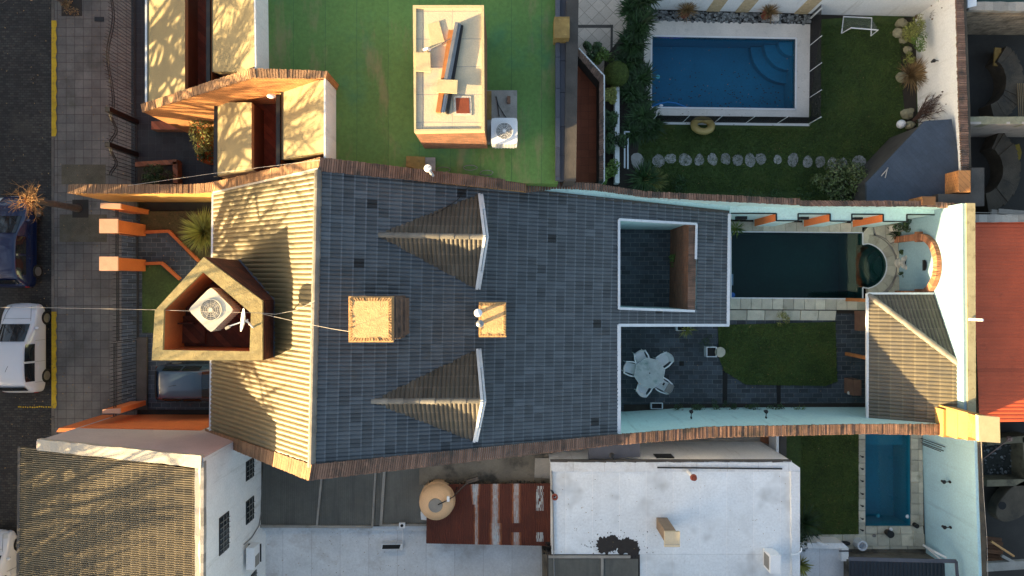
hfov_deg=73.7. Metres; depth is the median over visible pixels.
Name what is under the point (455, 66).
dark beam
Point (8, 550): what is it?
parked car
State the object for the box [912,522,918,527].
dark pot
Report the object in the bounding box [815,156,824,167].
stepping stone
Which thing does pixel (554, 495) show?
roof vent
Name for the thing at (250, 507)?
window
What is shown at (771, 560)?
roof box unit
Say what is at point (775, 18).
drain box
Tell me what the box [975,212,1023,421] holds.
red sheet roof
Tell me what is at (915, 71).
pampas grass
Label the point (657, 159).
stepping stone
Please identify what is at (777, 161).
stepping stone
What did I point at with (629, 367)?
garden chair
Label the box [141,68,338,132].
party wall
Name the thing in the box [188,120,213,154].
shrub
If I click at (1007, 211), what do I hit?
pale planks
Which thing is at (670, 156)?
stepping stone
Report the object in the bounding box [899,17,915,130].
planting bed
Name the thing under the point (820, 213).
garden wall
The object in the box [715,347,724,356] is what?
stool
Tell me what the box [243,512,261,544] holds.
wall pipe
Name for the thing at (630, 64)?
strap leaf shrub
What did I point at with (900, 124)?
ball lamp
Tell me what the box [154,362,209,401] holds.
driveway car
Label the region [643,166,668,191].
spiky plant
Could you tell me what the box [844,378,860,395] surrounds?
brick block
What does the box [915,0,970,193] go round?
garden wall
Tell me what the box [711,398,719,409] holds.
shrub
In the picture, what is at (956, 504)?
end wall
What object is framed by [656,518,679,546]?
roof chimney
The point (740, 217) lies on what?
wall planter
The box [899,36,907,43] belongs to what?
garden rock
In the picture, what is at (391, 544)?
roof hatch
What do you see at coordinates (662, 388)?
garden chair
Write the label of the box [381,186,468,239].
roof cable
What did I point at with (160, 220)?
front lawn
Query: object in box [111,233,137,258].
iron gate
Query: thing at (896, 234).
trailing plant
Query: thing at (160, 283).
front lawn
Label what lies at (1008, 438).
bent rod
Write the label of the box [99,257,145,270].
gate pillar
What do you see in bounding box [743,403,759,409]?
shrub
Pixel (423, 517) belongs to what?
white step
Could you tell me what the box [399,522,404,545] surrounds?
vent plate
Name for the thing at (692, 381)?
patio
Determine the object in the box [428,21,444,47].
cement board
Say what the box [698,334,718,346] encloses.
shrub
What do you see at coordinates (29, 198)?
pollarded tree
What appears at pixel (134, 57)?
iron fence
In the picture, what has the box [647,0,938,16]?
garden wall
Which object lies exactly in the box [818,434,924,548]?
swimming pool
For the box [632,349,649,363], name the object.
garden chair
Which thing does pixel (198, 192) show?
party wall
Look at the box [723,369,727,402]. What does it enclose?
patio drain
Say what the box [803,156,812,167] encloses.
stepping stone
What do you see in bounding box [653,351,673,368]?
garden chair
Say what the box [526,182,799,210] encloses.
garden wall
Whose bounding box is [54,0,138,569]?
sidewalk
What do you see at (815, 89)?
pool fence
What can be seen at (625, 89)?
strap leaf shrub
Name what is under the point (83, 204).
tree pit
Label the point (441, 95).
timber beam
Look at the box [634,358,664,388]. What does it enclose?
garden table
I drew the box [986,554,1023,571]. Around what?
pale beam
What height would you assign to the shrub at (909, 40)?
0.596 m
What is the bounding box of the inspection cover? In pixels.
[94,17,103,21]
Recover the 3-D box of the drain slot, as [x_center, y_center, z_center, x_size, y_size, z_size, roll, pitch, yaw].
[12.509,0.968,29.917,5.946,0.012,0.035,0,90,0]
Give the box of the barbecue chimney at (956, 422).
[935,405,999,442]
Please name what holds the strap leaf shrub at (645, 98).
on the planting bed at (624, 178)
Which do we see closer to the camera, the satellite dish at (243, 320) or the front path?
the satellite dish at (243, 320)
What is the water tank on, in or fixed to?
on the flat roof house at (497, 521)
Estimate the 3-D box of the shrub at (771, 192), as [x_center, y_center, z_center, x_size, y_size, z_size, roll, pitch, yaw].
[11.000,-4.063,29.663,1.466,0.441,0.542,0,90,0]
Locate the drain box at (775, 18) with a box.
[771,14,778,20]
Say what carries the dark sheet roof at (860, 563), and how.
on the ground at (175, 205)
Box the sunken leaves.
[656,70,780,107]
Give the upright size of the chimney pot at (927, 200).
3.500 m
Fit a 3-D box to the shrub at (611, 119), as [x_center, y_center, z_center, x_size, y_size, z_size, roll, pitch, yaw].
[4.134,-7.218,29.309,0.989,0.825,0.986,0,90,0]
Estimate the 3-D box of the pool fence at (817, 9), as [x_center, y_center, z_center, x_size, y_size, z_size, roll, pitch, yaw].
[13.106,-11.953,29.428,0.035,1.144,0.204,0,90,0]
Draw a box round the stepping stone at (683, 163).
[679,153,691,165]
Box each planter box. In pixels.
[650,402,662,408]
[675,327,688,330]
[704,346,716,356]
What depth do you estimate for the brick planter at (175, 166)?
29.60 m
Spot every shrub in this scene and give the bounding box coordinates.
[141,163,175,183]
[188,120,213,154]
[195,142,213,163]
[583,41,602,62]
[593,47,614,64]
[602,174,607,185]
[605,86,616,104]
[605,109,618,131]
[605,130,627,154]
[605,158,619,178]
[611,24,651,61]
[611,49,648,77]
[615,0,647,27]
[615,70,645,106]
[620,113,645,147]
[621,0,662,15]
[621,6,659,50]
[622,82,656,115]
[624,99,660,129]
[629,60,658,90]
[636,108,667,142]
[668,254,675,266]
[671,174,686,192]
[691,403,704,409]
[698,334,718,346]
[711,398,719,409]
[722,400,738,409]
[728,188,756,195]
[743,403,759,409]
[750,189,781,196]
[766,401,783,409]
[776,311,789,325]
[791,186,823,199]
[892,219,911,231]
[902,13,926,39]
[902,30,917,42]
[903,51,913,63]
[911,31,927,51]
[912,91,945,122]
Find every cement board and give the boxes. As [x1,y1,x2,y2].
[406,156,424,168]
[416,52,430,71]
[425,157,435,170]
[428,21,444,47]
[437,79,457,93]
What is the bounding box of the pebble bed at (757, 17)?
[654,9,811,24]
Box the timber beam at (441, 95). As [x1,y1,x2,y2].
[436,30,452,112]
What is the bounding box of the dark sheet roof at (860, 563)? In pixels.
[844,551,958,575]
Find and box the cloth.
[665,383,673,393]
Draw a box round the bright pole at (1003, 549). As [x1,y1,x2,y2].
[990,540,1014,556]
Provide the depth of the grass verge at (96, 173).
29.86 m
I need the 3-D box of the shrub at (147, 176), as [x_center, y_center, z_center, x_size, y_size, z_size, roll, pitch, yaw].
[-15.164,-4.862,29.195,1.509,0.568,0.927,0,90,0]
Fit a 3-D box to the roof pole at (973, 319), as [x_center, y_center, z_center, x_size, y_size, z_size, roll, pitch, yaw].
[17.227,1.176,25.350,0.273,0.533,0.098,0,90,0]
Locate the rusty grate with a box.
[1017,83,1023,115]
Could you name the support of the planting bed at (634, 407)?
on the patio at (692, 381)
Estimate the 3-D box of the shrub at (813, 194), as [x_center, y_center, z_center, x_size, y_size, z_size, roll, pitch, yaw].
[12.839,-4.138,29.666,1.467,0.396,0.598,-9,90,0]
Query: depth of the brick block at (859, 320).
29.55 m
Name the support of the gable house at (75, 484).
on the ground at (175, 205)
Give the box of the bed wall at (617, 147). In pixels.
[614,86,619,184]
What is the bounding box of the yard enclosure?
[983,431,1023,486]
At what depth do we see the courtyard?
29.85 m
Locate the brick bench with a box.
[151,121,183,131]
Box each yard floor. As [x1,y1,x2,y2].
[964,35,1023,213]
[984,421,1023,575]
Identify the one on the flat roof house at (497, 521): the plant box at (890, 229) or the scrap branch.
the scrap branch
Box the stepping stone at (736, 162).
[732,154,742,165]
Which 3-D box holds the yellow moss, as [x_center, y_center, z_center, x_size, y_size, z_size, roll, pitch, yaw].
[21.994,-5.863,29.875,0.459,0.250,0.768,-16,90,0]
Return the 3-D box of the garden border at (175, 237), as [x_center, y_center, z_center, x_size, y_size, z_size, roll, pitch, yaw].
[-14.806,-2.070,29.860,2.906,0.280,0.721,26,90,0]
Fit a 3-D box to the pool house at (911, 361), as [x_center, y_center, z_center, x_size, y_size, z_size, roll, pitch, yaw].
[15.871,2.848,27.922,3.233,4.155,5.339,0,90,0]
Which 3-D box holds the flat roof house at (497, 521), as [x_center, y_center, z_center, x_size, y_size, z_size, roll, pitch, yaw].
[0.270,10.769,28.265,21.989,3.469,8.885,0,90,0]
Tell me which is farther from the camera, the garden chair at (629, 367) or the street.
the street
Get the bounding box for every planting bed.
[604,38,643,189]
[624,403,864,411]
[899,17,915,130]
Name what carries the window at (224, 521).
in the gable house at (75, 484)
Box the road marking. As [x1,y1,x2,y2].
[18,406,50,407]
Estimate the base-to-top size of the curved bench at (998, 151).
0.818 m
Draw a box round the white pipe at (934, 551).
[923,544,945,558]
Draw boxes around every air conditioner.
[189,288,241,330]
[246,542,260,569]
[491,118,517,148]
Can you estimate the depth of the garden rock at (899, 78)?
29.72 m
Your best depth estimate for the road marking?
29.98 m
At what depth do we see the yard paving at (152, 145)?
29.86 m
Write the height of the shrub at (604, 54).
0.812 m
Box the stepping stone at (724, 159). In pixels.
[721,153,729,164]
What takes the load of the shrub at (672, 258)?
attached to the house at (415, 360)
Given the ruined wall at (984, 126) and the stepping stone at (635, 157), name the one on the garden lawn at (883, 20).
the stepping stone at (635, 157)
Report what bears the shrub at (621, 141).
on the bed wall at (617, 147)
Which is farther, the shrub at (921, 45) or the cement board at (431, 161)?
the shrub at (921, 45)
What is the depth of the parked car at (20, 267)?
28.97 m
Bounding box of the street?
[0,0,51,568]
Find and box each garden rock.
[892,28,906,37]
[894,18,907,27]
[895,72,908,82]
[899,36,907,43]
[900,108,912,119]
[903,46,911,53]
[905,121,915,128]
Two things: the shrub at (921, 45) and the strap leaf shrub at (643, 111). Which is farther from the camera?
the strap leaf shrub at (643, 111)
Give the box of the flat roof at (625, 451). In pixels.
[588,443,639,458]
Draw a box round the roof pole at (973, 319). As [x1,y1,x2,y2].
[968,318,983,320]
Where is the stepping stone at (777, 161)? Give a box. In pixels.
[774,155,781,163]
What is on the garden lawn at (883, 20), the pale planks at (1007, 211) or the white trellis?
the white trellis
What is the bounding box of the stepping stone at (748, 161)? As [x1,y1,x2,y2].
[745,153,754,166]
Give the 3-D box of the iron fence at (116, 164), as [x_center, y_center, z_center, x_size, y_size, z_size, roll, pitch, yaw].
[-16.425,-5.175,28.720,0.050,2.320,1.141,0,90,0]
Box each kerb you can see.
[51,0,56,435]
[664,122,808,125]
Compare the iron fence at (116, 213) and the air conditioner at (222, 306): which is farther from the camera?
the iron fence at (116, 213)
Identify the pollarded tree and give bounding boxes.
[0,180,81,223]
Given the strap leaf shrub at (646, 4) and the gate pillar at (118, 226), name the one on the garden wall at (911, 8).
the strap leaf shrub at (646, 4)
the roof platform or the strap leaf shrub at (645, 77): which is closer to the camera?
the roof platform
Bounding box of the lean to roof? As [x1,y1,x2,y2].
[932,168,983,206]
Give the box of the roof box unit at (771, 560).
[763,548,780,573]
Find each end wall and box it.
[894,203,975,412]
[922,435,986,575]
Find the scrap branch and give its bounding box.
[456,476,478,493]
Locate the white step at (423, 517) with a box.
[421,511,426,519]
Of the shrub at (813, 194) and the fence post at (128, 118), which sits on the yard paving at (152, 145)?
the fence post at (128, 118)
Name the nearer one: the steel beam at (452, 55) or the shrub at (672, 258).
the steel beam at (452, 55)
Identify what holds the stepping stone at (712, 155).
on the garden lawn at (883, 20)
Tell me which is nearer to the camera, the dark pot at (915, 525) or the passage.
the dark pot at (915, 525)
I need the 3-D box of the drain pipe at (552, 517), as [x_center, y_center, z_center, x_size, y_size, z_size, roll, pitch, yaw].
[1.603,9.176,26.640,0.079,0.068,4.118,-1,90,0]
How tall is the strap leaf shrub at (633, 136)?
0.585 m
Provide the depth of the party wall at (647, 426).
25.88 m
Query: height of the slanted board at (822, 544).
0.200 m
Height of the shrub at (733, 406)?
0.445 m
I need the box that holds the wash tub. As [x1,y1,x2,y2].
[853,537,867,550]
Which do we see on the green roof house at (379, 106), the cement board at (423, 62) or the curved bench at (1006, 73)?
the cement board at (423, 62)
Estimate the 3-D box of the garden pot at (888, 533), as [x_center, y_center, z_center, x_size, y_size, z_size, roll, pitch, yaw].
[16.428,10.692,29.755,0.318,0.310,0.318,0,90,0]
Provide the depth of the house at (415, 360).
23.35 m
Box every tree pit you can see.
[61,0,81,15]
[72,200,87,217]
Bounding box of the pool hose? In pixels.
[652,101,685,106]
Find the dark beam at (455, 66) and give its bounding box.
[446,25,462,113]
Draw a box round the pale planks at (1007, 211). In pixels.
[990,209,1023,214]
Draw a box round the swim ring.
[690,120,714,134]
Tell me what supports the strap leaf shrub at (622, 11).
attached to the garden wall at (911, 8)
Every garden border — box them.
[144,230,199,261]
[144,262,180,279]
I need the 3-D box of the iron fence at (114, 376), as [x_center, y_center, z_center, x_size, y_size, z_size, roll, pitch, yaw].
[-16.369,3.783,28.830,0.050,2.100,3.025,0,90,0]
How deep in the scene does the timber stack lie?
29.45 m
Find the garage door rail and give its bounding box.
[136,337,147,409]
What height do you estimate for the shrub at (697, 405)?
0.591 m
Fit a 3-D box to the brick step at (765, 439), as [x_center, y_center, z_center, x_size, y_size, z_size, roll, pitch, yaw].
[11.245,6.598,29.975,0.702,0.050,0.730,0,90,0]
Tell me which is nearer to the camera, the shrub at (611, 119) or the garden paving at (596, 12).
the shrub at (611, 119)
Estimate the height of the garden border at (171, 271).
0.280 m
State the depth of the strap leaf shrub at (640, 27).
28.73 m
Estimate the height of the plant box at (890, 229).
0.300 m
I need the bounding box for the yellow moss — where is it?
[1015,144,1021,159]
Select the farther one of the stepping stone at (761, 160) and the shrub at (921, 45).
the stepping stone at (761, 160)
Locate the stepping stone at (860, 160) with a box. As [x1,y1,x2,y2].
[851,155,865,169]
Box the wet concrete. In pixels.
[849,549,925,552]
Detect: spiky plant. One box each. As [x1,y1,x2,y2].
[625,160,662,191]
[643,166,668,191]
[679,327,697,337]
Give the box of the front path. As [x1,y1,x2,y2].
[122,214,209,409]
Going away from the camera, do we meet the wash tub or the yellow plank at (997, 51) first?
the yellow plank at (997, 51)
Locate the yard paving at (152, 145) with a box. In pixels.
[131,0,221,183]
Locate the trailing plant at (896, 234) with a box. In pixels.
[887,227,901,238]
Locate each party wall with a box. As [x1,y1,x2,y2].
[67,157,525,201]
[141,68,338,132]
[205,407,939,480]
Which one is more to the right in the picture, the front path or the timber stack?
the timber stack
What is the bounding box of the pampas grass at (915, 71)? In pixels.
[898,55,928,95]
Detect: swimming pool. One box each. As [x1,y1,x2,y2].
[644,20,809,116]
[730,221,898,319]
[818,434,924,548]
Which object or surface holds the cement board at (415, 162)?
on the green roof house at (379, 106)
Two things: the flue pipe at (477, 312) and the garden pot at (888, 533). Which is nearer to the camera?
the flue pipe at (477, 312)
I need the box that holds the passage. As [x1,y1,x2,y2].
[675,437,768,446]
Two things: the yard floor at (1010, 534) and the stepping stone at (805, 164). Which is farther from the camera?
the yard floor at (1010, 534)
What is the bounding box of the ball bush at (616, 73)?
[604,61,628,86]
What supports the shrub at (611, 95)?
on the bed wall at (617, 147)
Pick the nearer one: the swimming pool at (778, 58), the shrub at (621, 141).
the shrub at (621, 141)
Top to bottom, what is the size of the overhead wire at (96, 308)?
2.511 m
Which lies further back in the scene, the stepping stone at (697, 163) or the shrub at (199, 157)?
the stepping stone at (697, 163)
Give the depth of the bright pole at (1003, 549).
29.06 m
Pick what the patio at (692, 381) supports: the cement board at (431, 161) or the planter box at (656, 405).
the planter box at (656, 405)
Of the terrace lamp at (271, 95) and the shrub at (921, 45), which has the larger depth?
the shrub at (921, 45)
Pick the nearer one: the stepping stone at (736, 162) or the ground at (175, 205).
the stepping stone at (736, 162)
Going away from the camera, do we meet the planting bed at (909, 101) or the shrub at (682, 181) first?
the shrub at (682, 181)
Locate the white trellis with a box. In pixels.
[624,131,629,168]
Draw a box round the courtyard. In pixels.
[620,229,669,306]
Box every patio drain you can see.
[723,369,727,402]
[776,385,780,403]
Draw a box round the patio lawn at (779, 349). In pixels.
[718,322,836,385]
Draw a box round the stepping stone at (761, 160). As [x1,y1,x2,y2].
[755,153,765,163]
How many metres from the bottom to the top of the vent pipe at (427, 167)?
2.140 m
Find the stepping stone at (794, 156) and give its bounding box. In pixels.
[788,153,797,166]
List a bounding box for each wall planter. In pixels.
[197,127,213,164]
[735,216,746,219]
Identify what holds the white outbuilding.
on the ground at (175, 205)
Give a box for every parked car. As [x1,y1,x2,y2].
[0,196,42,287]
[0,303,50,392]
[0,529,16,575]
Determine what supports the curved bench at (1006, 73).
on the yard floor at (980, 53)
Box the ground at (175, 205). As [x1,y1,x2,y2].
[139,15,987,571]
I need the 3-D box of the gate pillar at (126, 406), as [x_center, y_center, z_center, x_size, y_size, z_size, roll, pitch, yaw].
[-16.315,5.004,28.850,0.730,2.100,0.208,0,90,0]
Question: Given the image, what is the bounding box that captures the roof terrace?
[576,48,604,183]
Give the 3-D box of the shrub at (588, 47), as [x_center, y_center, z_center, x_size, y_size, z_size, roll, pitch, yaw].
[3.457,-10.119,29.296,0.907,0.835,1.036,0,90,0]
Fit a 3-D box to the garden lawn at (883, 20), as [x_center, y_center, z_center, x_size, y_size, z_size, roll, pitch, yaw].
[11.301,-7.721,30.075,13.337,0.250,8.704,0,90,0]
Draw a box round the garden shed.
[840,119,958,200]
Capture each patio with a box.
[621,314,864,411]
[872,223,898,291]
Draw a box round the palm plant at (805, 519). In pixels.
[800,501,823,550]
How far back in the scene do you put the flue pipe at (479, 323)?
20.67 m
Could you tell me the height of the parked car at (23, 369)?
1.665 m
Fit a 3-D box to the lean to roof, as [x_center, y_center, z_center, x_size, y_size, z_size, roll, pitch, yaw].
[17.641,-3.973,26.900,1.941,0.400,1.537,0,90,0]
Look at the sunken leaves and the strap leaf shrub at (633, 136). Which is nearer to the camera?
the strap leaf shrub at (633, 136)
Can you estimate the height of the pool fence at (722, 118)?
1.144 m
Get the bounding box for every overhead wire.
[1,307,249,312]
[128,160,317,185]
[261,313,349,331]
[981,446,987,570]
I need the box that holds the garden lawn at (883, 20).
[633,16,917,200]
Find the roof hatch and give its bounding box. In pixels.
[381,540,403,549]
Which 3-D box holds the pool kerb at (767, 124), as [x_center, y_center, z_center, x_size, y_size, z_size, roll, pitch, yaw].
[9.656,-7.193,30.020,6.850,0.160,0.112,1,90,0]
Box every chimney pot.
[909,196,935,204]
[945,170,970,193]
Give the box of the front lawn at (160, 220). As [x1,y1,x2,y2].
[140,211,210,261]
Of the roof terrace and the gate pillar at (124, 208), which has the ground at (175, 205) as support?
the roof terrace
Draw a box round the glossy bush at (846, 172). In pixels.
[810,158,867,200]
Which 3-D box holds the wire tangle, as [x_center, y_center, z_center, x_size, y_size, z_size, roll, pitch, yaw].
[-1.608,-4.072,23.420,1.943,0.185,0.336,4,90,0]
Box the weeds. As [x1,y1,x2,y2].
[60,0,79,14]
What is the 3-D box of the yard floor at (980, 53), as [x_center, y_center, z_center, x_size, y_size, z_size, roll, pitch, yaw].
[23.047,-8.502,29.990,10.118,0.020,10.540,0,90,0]
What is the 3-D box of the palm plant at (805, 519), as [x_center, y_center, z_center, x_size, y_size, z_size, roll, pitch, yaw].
[12.466,10.088,29.128,2.049,1.146,1.933,-42,90,0]
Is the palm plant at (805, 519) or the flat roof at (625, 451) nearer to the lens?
the flat roof at (625, 451)
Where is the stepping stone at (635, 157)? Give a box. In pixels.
[631,153,643,169]
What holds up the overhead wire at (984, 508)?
attached to the end wall at (956, 504)
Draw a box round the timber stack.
[986,536,1002,560]
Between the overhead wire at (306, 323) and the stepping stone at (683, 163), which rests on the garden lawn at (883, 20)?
the stepping stone at (683, 163)
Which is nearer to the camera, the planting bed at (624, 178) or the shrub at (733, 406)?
the shrub at (733, 406)
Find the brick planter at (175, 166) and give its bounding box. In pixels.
[135,159,181,184]
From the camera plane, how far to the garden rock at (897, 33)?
29.71 m
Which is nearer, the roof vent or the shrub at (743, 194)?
the roof vent
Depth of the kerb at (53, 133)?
29.85 m
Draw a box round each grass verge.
[60,214,106,241]
[61,164,105,183]
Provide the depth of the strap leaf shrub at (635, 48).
29.07 m
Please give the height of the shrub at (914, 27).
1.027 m
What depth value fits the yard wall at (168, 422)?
28.17 m
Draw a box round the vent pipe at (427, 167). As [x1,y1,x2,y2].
[424,164,433,176]
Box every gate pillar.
[99,219,145,235]
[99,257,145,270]
[100,203,148,213]
[102,400,145,412]
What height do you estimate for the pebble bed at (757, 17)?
0.157 m
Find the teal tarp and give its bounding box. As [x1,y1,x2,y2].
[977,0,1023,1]
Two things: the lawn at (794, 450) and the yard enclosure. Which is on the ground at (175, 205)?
the lawn at (794, 450)
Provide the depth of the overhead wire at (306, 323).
21.18 m
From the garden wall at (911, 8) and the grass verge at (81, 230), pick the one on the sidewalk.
the grass verge at (81, 230)
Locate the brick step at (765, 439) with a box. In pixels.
[760,436,768,443]
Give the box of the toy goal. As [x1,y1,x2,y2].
[841,16,877,35]
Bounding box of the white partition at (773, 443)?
[769,436,778,452]
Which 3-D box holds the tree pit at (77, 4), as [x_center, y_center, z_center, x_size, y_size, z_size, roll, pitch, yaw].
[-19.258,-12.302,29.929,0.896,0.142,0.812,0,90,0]
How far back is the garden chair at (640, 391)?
29.48 m
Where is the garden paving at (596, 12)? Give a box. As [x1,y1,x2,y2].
[578,0,649,73]
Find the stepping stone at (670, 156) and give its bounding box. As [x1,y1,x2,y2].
[665,154,675,162]
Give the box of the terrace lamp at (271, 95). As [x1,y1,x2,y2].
[267,93,275,98]
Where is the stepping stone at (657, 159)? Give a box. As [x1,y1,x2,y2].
[652,154,664,167]
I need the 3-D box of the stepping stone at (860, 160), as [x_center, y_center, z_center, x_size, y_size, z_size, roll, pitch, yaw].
[15.214,-5.503,29.942,0.602,0.035,0.624,35,90,0]
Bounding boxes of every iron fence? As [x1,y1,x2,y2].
[102,0,135,117]
[106,111,136,151]
[106,146,136,182]
[109,340,136,417]
[112,271,138,341]
[114,210,137,220]
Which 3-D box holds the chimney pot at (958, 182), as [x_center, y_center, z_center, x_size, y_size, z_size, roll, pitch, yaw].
[17.631,-4.165,28.300,0.499,3.400,0.848,0,90,0]
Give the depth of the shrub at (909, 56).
29.43 m
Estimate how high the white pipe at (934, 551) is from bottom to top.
1.243 m
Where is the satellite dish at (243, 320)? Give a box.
[225,308,253,330]
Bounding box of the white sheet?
[966,0,976,8]
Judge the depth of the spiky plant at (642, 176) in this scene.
29.49 m
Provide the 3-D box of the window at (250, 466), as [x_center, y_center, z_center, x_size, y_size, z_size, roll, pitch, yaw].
[-10.305,7.129,26.868,0.100,0.786,0.756,0,90,0]
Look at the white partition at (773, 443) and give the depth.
29.30 m
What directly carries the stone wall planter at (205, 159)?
on the yard paving at (152, 145)
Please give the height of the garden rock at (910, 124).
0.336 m
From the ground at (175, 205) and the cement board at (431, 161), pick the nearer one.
the cement board at (431, 161)
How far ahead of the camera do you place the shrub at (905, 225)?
29.15 m
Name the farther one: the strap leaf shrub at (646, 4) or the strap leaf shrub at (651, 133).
the strap leaf shrub at (651, 133)
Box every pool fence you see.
[654,115,820,122]
[809,9,821,121]
[810,5,821,17]
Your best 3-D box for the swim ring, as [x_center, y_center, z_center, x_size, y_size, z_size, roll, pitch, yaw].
[8.292,-7.060,29.650,1.078,0.602,0.898,0,90,0]
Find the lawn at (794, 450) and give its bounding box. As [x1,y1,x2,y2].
[787,434,858,533]
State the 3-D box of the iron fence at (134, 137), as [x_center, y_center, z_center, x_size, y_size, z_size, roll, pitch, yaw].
[-16.425,-6.525,28.720,0.050,2.320,1.253,0,90,0]
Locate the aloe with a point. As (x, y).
(803, 567)
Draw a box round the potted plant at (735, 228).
[731,219,745,234]
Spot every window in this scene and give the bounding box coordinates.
[219,511,229,555]
[246,458,254,481]
[246,496,254,524]
[653,454,673,457]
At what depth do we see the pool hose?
30.06 m
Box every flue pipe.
[474,309,481,316]
[476,320,483,326]
[686,470,696,480]
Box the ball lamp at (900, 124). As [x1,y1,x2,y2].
[896,120,905,128]
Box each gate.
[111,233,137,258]
[779,436,786,457]
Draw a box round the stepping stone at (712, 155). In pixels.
[707,153,716,165]
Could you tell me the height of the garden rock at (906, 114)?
0.392 m
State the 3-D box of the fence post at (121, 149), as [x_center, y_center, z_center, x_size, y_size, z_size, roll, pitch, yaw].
[-16.425,-5.822,28.850,0.200,2.300,0.200,0,90,0]
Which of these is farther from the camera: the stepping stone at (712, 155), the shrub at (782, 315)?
the stepping stone at (712, 155)
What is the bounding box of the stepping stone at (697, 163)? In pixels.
[694,153,703,165]
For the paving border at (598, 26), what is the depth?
29.96 m
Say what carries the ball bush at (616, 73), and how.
on the planting bed at (624, 178)
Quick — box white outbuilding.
[800,536,851,575]
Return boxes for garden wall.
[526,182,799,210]
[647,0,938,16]
[729,200,957,226]
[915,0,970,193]
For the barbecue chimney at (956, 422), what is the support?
on the ground at (175, 205)
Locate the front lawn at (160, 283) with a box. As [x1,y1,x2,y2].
[142,265,180,332]
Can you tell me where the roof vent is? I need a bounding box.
[551,490,557,499]
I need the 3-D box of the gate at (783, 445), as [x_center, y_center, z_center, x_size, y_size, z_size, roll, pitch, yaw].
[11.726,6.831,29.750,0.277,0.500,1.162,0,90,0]
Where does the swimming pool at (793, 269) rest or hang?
in the ground at (175, 205)
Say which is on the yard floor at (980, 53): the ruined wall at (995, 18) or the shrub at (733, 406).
the ruined wall at (995, 18)
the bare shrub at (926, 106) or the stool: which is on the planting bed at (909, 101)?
the bare shrub at (926, 106)
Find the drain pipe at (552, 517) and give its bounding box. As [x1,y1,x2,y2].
[551,470,554,575]
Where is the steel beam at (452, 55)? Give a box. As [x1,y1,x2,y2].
[441,22,460,112]
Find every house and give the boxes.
[16,417,265,575]
[145,0,578,186]
[152,168,730,467]
[260,441,799,575]
[845,292,957,422]
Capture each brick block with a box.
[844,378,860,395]
[854,311,864,330]
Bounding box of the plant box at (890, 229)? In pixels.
[889,225,902,231]
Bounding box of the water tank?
[419,479,456,519]
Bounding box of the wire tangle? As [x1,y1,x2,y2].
[437,165,492,175]
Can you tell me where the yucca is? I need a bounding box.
[176,207,210,252]
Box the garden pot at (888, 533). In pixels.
[884,529,893,537]
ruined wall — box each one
[966,1,1023,34]
[970,116,1023,136]
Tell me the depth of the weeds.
29.61 m
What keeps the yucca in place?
on the front lawn at (160, 220)
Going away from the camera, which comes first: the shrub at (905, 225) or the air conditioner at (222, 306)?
the air conditioner at (222, 306)
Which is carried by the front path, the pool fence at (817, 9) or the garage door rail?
the garage door rail
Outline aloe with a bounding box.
[800,555,814,575]
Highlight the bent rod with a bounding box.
[983,436,1011,458]
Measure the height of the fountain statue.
1.420 m
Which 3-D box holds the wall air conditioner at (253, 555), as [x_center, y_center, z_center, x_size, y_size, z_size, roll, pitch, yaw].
[-10.075,10.374,26.451,0.500,0.650,0.850,0,90,0]
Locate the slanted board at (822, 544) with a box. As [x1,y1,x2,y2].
[815,540,829,546]
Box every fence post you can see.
[105,107,138,123]
[105,142,138,156]
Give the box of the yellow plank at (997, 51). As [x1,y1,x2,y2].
[993,47,1000,65]
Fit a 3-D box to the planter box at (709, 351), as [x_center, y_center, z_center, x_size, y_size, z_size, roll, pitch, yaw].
[8.643,2.770,29.760,0.443,0.420,0.443,0,90,0]
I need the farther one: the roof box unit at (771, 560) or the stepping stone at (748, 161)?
the stepping stone at (748, 161)
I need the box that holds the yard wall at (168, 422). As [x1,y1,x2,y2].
[57,414,208,431]
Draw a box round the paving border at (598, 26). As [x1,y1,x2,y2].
[578,25,612,49]
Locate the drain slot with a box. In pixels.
[730,309,864,310]
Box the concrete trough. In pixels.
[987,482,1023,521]
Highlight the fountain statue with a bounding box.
[894,255,906,269]
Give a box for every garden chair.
[621,360,635,376]
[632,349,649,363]
[634,383,651,397]
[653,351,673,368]
[655,377,672,394]
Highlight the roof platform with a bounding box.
[487,90,516,144]

